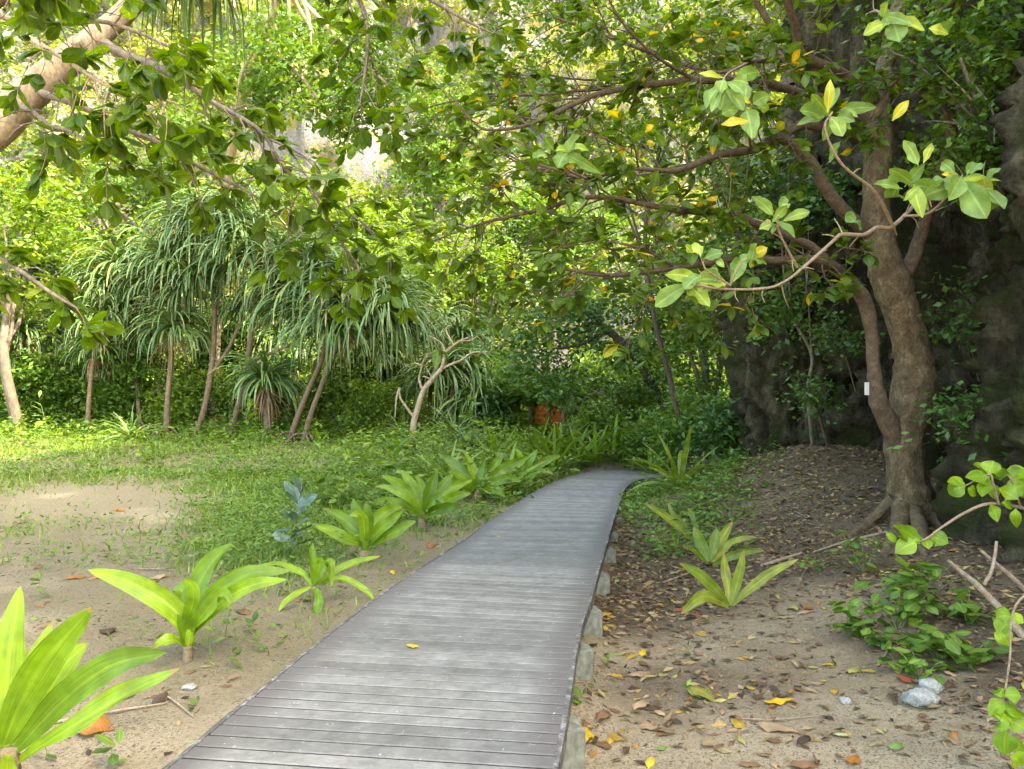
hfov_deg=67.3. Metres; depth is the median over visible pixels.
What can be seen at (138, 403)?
pandanus tree
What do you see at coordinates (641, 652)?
fallen leaf
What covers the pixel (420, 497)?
lily plant
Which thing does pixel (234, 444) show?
weed
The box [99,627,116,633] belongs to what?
fallen leaf
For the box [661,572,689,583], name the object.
stick
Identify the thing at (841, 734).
fallen leaf
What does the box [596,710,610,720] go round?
fallen leaf
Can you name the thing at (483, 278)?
broadleaf tree
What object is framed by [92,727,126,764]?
seedling
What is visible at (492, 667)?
boardwalk
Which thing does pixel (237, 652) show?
seedling
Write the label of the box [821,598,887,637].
weed
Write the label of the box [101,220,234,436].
pandanus tree
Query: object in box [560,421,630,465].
lily plant
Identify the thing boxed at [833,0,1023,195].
broadleaf tree
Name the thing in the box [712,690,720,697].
fallen leaf
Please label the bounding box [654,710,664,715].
fallen leaf
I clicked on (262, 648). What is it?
seedling
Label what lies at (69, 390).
shrub
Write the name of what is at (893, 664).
weed
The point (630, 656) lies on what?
fallen leaf
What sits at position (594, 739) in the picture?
fallen leaf
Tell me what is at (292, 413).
shrub
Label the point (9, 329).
broadleaf tree
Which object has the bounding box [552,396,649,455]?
shrub
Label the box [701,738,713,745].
fallen leaf
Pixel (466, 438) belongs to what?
sapling
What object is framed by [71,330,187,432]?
shrub
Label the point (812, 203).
broadleaf tree
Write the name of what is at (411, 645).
fallen leaf
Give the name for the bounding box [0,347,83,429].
shrub
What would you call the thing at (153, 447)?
weed
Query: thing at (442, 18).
cliff foliage
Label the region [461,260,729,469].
broadleaf tree
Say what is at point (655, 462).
lily plant
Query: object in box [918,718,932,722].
fallen leaf
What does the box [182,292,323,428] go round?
pandanus tree
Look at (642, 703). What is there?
fallen leaf
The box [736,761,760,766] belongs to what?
fallen leaf
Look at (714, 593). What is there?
lily plant
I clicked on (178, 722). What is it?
fallen leaf
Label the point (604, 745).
fallen leaf
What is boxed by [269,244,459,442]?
pandanus tree
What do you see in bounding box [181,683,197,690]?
coral stone
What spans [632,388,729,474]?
shrub
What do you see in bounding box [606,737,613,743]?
fallen leaf
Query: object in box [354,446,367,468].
weed
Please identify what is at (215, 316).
pandanus tree
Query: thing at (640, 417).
lily plant
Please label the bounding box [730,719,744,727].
fallen leaf
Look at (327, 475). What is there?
sapling
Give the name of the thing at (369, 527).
lily plant
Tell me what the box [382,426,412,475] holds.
sapling
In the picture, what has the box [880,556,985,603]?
weed
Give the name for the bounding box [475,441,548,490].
lily plant
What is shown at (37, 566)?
fallen leaf
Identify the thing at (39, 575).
seedling
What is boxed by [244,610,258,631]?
seedling
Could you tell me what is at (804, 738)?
fallen leaf
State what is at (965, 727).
fallen leaf
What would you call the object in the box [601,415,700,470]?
shrub
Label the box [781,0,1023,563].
cliff
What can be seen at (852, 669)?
fallen leaf
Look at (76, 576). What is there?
fallen leaf
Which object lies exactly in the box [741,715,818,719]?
stick
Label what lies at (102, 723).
fallen leaf
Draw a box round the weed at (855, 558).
[821,530,891,572]
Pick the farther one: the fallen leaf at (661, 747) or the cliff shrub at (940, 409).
the cliff shrub at (940, 409)
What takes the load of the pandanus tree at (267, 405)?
on the ground at (214, 710)
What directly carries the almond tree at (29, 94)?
on the ground at (214, 710)
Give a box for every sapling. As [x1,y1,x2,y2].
[32,390,57,447]
[237,393,258,443]
[272,476,316,560]
[308,431,342,504]
[338,448,364,497]
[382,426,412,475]
[459,395,480,446]
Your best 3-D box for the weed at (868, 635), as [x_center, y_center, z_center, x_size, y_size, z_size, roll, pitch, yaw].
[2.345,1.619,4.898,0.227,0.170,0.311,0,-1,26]
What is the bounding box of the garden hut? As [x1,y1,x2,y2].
[518,349,571,434]
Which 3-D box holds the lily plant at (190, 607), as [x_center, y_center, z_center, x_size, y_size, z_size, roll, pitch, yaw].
[-1.930,1.392,4.757,1.210,0.780,0.554,0,-1,0]
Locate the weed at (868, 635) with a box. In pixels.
[860,625,899,649]
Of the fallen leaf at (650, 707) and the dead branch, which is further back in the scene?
the dead branch
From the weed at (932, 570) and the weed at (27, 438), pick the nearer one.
the weed at (932, 570)
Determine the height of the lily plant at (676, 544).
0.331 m
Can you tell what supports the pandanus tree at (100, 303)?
on the ground at (214, 710)
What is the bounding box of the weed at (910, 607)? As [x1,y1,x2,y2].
[847,581,948,628]
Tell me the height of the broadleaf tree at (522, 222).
10.338 m
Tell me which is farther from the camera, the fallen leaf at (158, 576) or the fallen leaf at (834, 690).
the fallen leaf at (158, 576)
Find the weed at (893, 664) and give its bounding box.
[874,647,923,677]
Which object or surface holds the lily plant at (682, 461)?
on the ground at (214, 710)
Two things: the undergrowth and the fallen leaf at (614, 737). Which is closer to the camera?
the fallen leaf at (614, 737)
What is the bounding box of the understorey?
[0,332,729,431]
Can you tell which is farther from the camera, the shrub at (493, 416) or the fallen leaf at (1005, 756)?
the shrub at (493, 416)
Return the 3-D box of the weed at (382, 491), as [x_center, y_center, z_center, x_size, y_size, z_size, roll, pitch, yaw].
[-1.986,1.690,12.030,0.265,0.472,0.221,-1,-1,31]
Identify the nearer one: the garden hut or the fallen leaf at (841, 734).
the fallen leaf at (841, 734)
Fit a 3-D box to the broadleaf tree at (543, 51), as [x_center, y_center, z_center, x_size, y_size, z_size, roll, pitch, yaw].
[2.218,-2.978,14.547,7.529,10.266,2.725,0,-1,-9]
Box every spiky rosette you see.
[94,404,166,442]
[318,403,357,431]
[378,408,438,442]
[428,401,493,440]
[446,426,495,450]
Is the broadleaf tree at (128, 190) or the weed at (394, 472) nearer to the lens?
the weed at (394, 472)
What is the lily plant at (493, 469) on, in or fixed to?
on the ground at (214, 710)
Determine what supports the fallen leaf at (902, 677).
on the ground at (214, 710)
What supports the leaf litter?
on the ground at (214, 710)
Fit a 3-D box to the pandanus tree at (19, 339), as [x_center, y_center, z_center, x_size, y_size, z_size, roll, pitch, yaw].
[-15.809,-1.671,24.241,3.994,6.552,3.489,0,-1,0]
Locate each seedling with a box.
[29,571,50,596]
[40,747,56,758]
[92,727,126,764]
[187,696,199,710]
[227,647,242,666]
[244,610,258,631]
[250,629,267,650]
[572,686,585,705]
[602,652,610,666]
[682,640,693,657]
[682,679,700,702]
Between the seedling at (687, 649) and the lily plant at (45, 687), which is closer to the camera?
the lily plant at (45, 687)
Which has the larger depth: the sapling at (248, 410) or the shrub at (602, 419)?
the shrub at (602, 419)
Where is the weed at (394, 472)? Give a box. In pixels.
[386,469,396,497]
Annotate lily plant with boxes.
[0,586,179,768]
[87,543,291,662]
[261,542,379,612]
[315,499,415,562]
[370,470,471,529]
[410,438,487,480]
[438,453,529,501]
[452,423,527,461]
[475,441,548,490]
[496,448,560,478]
[499,417,570,454]
[520,420,592,457]
[521,422,596,471]
[550,426,605,466]
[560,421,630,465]
[572,414,639,461]
[606,414,651,447]
[624,426,718,489]
[625,440,677,475]
[645,503,697,539]
[652,528,694,554]
[680,550,797,613]
[683,521,763,565]
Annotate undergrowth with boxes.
[614,435,789,560]
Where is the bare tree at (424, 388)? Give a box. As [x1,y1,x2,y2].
[395,325,486,441]
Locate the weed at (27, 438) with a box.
[25,436,34,453]
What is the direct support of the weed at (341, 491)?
on the ground at (214, 710)
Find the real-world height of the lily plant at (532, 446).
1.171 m
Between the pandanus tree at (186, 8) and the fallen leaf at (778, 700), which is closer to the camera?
the fallen leaf at (778, 700)
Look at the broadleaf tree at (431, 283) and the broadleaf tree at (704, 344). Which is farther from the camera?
the broadleaf tree at (431, 283)
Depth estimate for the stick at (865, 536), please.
7.73 m
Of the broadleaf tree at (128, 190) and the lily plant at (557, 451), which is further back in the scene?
the broadleaf tree at (128, 190)
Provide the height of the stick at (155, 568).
0.021 m
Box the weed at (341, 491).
[331,487,342,508]
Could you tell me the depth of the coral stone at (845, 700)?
4.18 m
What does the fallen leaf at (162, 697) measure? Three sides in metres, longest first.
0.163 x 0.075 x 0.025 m
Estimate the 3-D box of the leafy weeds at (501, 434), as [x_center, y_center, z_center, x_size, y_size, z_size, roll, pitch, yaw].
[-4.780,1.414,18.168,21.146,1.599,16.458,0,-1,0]
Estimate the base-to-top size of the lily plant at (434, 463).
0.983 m
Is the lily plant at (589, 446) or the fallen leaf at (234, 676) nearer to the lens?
the fallen leaf at (234, 676)
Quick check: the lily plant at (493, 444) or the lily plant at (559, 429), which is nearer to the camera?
the lily plant at (493, 444)
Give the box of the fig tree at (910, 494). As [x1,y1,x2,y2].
[374,0,1023,557]
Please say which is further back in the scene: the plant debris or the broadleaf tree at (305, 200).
the broadleaf tree at (305, 200)
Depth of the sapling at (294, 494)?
7.82 m
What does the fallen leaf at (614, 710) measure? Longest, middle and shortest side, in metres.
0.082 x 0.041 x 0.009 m
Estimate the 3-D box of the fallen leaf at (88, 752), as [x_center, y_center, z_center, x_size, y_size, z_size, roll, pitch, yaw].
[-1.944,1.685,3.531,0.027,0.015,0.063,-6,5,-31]
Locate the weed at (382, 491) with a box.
[378,478,388,496]
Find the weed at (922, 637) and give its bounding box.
[881,618,970,658]
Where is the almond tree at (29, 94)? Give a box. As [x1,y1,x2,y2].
[0,0,527,351]
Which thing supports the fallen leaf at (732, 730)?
on the ground at (214, 710)
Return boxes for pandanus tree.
[0,0,287,77]
[0,230,77,428]
[14,252,126,425]
[48,235,174,434]
[82,286,181,430]
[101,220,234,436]
[117,192,280,435]
[135,161,347,437]
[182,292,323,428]
[208,349,314,438]
[233,212,401,442]
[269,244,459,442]
[291,333,426,433]
[386,309,522,433]
[414,300,497,416]
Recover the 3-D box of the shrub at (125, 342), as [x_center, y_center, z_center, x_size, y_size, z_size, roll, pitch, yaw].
[-12.867,-0.770,25.980,4.152,5.217,4.005,0,-1,0]
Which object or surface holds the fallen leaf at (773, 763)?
on the ground at (214, 710)
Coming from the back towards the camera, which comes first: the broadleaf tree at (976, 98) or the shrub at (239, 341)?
the shrub at (239, 341)
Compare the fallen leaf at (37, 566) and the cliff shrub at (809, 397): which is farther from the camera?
the cliff shrub at (809, 397)
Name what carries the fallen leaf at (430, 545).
on the ground at (214, 710)
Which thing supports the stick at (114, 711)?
on the ground at (214, 710)
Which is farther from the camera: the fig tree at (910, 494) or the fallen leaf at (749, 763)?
the fig tree at (910, 494)
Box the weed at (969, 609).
[947,588,996,623]
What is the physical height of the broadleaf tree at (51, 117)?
15.919 m
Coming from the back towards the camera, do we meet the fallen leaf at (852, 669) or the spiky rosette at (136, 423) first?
the spiky rosette at (136, 423)
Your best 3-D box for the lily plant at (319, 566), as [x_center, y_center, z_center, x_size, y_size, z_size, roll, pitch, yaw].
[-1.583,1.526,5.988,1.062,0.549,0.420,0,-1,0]
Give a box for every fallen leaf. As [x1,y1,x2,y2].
[33,564,43,569]
[59,575,85,578]
[79,714,109,734]
[85,749,91,755]
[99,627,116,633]
[148,573,169,579]
[152,692,168,706]
[175,720,181,725]
[228,674,239,679]
[236,608,251,614]
[407,644,418,647]
[426,542,434,548]
[583,727,593,742]
[586,736,597,742]
[594,741,611,748]
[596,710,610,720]
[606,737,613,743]
[609,708,620,712]
[609,735,623,740]
[626,654,635,658]
[628,673,643,676]
[632,700,648,709]
[635,671,649,674]
[637,721,665,729]
[638,649,645,655]
[639,660,647,664]
[644,705,661,710]
[645,757,654,767]
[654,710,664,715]
[655,731,669,735]
[656,745,666,749]
[687,685,715,702]
[697,631,705,635]
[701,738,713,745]
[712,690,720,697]
[714,743,724,749]
[726,728,736,731]
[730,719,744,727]
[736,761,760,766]
[758,721,797,731]
[764,697,792,704]
[768,738,781,742]
[770,760,777,767]
[787,760,819,768]
[797,735,810,744]
[801,726,813,728]
[803,688,817,692]
[830,688,837,693]
[834,733,849,736]
[845,754,860,763]
[847,667,859,672]
[889,742,902,748]
[896,674,913,683]
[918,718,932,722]
[960,724,970,730]
[1001,753,1009,760]
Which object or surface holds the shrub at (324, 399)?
on the ground at (214, 710)
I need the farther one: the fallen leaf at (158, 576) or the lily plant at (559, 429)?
the lily plant at (559, 429)
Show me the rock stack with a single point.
(750, 370)
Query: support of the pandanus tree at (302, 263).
on the ground at (214, 710)
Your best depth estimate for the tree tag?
7.88 m
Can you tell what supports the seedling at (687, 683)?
on the ground at (214, 710)
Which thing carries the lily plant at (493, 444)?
on the ground at (214, 710)
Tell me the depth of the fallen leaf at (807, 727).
3.94 m
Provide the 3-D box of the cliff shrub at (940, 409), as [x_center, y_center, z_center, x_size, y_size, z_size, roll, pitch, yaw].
[4.219,0.492,7.330,1.223,1.060,1.145,0,-1,0]
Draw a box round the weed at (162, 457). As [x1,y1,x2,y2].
[155,452,166,475]
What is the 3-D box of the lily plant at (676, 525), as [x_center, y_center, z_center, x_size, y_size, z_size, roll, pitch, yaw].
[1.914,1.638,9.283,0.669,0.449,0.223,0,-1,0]
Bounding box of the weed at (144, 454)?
[140,448,153,467]
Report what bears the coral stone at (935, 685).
on the ground at (214, 710)
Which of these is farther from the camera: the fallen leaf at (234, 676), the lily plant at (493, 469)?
the lily plant at (493, 469)
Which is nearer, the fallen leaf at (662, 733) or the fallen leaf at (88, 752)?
the fallen leaf at (88, 752)
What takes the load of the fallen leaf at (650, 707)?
on the ground at (214, 710)
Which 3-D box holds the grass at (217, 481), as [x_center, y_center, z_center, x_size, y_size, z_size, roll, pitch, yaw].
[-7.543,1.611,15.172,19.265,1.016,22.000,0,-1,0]
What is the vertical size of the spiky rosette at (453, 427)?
1.282 m
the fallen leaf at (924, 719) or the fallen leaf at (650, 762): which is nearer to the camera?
the fallen leaf at (650, 762)
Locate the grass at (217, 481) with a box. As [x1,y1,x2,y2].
[0,426,594,682]
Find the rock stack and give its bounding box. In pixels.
[715,78,866,456]
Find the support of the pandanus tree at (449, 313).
on the ground at (214, 710)
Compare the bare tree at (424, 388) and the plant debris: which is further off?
the bare tree at (424, 388)
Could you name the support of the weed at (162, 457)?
on the ground at (214, 710)
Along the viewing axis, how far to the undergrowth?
10.90 m
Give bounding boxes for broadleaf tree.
[0,152,125,432]
[26,24,246,413]
[27,86,251,423]
[191,0,429,430]
[248,154,432,273]
[318,208,479,425]
[372,48,547,419]
[378,206,572,373]
[430,0,804,472]
[454,154,669,345]
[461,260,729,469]
[466,346,681,439]
[559,338,687,439]
[613,217,740,471]
[657,110,897,443]
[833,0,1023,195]
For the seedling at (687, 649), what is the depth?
5.21 m
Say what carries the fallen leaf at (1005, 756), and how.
on the ground at (214, 710)
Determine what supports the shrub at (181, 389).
on the ground at (214, 710)
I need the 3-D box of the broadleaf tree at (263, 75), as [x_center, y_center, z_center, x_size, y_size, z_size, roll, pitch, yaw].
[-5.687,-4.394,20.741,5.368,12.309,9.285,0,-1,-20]
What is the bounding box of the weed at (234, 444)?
[229,438,239,453]
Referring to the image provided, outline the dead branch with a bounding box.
[947,541,1023,640]
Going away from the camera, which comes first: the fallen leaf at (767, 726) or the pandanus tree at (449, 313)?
the fallen leaf at (767, 726)
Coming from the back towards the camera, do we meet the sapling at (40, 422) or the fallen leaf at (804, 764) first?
the sapling at (40, 422)
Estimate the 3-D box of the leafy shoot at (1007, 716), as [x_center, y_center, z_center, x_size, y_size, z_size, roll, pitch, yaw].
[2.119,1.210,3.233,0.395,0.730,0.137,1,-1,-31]
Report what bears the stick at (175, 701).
on the ground at (214, 710)
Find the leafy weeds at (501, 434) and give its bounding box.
[0,410,672,521]
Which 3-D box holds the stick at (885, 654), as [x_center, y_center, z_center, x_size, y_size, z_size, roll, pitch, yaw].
[2.320,1.654,4.732,0.033,0.052,0.457,-1,-1,44]
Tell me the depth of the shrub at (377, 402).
21.25 m
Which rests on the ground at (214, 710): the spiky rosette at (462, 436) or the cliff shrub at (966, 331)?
the spiky rosette at (462, 436)
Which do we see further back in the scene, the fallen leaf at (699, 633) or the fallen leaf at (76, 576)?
the fallen leaf at (76, 576)
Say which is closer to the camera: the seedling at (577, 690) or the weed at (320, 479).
the seedling at (577, 690)
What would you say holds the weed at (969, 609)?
on the ground at (214, 710)
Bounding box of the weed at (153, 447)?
[146,441,156,459]
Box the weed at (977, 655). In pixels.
[912,624,1013,672]
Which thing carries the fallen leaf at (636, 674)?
on the ground at (214, 710)
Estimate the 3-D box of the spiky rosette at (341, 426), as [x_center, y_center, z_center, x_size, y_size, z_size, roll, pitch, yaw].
[-5.212,1.071,23.406,1.701,1.229,1.713,0,-1,0]
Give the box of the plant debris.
[0,514,458,768]
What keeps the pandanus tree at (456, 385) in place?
on the ground at (214, 710)
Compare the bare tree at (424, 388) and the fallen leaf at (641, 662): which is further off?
the bare tree at (424, 388)
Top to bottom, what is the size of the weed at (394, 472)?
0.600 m
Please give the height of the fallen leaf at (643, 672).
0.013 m
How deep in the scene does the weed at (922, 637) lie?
4.56 m
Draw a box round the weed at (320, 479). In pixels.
[313,472,327,500]
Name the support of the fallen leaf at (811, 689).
on the ground at (214, 710)
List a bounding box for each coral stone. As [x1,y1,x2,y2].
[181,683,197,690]
[840,696,851,704]
[901,686,941,708]
[918,677,943,694]
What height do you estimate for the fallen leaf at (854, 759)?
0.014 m
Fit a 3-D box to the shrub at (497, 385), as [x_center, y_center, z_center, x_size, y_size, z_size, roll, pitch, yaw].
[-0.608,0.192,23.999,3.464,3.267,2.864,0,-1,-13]
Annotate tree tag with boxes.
[865,382,868,394]
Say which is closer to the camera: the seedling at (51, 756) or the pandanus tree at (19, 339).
the seedling at (51, 756)
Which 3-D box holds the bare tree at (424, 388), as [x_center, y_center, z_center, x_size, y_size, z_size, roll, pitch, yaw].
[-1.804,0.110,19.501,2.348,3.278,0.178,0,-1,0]
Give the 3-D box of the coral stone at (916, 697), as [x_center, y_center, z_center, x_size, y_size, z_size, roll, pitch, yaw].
[2.149,1.648,4.028,0.200,0.110,0.151,0,-1,0]
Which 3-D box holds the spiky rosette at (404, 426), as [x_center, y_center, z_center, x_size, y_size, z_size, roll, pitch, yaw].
[-2.664,1.118,19.918,1.748,1.029,1.544,0,-1,0]
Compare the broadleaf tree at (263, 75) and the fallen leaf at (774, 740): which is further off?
the broadleaf tree at (263, 75)
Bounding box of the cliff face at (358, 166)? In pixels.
[0,0,795,407]
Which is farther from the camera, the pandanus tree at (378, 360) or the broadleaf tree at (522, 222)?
the broadleaf tree at (522, 222)
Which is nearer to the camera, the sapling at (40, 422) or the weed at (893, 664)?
the weed at (893, 664)
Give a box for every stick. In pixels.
[56,702,167,723]
[134,568,183,570]
[159,691,193,717]
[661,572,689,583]
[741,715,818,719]
[759,552,802,567]
[813,531,887,551]
[877,643,900,666]
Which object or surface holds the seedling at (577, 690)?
on the ground at (214, 710)
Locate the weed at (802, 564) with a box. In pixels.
[794,549,850,571]
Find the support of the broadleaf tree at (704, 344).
on the ground at (214, 710)
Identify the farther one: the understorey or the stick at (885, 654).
the understorey
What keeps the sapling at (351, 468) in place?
on the ground at (214, 710)
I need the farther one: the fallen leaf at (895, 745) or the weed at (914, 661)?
the weed at (914, 661)
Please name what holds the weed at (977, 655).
on the ground at (214, 710)
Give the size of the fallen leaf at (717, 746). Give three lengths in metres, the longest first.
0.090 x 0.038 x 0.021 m
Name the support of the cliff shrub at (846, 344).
on the cliff at (991, 246)
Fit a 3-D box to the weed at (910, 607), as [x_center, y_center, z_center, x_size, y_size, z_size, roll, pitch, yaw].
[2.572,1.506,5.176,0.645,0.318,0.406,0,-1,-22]
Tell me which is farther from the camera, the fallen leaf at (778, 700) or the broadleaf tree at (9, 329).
the broadleaf tree at (9, 329)
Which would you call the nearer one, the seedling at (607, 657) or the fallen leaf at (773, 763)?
the fallen leaf at (773, 763)
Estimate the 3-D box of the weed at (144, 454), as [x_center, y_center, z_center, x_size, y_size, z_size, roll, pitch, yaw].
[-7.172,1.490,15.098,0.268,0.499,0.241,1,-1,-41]
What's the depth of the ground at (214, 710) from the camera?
5.37 m
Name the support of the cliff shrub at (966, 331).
attached to the cliff at (991, 246)
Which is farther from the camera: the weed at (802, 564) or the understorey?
the understorey
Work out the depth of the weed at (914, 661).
4.34 m
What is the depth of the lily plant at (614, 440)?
18.81 m
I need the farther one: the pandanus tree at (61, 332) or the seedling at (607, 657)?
the pandanus tree at (61, 332)
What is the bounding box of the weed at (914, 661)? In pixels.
[883,645,967,683]
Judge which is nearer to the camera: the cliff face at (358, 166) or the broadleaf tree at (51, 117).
the broadleaf tree at (51, 117)
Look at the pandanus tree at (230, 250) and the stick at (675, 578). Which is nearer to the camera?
the stick at (675, 578)
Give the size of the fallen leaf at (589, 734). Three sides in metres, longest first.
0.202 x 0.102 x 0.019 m
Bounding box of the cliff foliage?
[0,0,791,382]
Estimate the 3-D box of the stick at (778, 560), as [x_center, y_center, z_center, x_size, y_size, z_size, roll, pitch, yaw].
[2.668,1.736,7.605,0.503,0.125,0.039,0,-1,-18]
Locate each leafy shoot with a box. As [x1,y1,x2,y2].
[885,461,1023,554]
[987,595,1023,767]
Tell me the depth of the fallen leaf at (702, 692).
4.50 m
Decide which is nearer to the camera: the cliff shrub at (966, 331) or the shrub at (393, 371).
the cliff shrub at (966, 331)
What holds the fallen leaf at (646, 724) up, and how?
on the ground at (214, 710)
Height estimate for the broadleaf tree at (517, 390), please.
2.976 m
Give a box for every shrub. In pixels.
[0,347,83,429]
[15,315,113,427]
[61,287,190,414]
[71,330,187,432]
[138,352,243,433]
[173,309,277,423]
[217,344,311,430]
[295,334,417,428]
[324,365,414,436]
[345,319,439,422]
[429,382,539,433]
[436,340,533,418]
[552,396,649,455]
[585,420,656,460]
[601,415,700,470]
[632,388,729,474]
[674,389,749,465]
[770,352,858,447]
[787,300,887,391]
[886,380,1008,461]
[917,265,987,381]
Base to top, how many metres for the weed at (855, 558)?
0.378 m
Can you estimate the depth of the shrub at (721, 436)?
13.76 m
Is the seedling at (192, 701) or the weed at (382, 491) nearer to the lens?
the seedling at (192, 701)
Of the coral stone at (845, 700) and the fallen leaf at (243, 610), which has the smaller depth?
the coral stone at (845, 700)
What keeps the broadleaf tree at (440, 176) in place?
on the ground at (214, 710)
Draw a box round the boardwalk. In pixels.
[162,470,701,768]
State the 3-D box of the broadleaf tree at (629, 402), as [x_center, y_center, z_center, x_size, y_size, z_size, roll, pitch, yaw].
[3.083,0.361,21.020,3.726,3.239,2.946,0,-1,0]
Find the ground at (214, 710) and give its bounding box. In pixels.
[0,424,1023,768]
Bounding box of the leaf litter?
[583,442,1023,768]
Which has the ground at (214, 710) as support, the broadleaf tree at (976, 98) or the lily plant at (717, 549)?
the lily plant at (717, 549)
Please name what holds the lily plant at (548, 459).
on the ground at (214, 710)
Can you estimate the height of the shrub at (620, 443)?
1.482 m

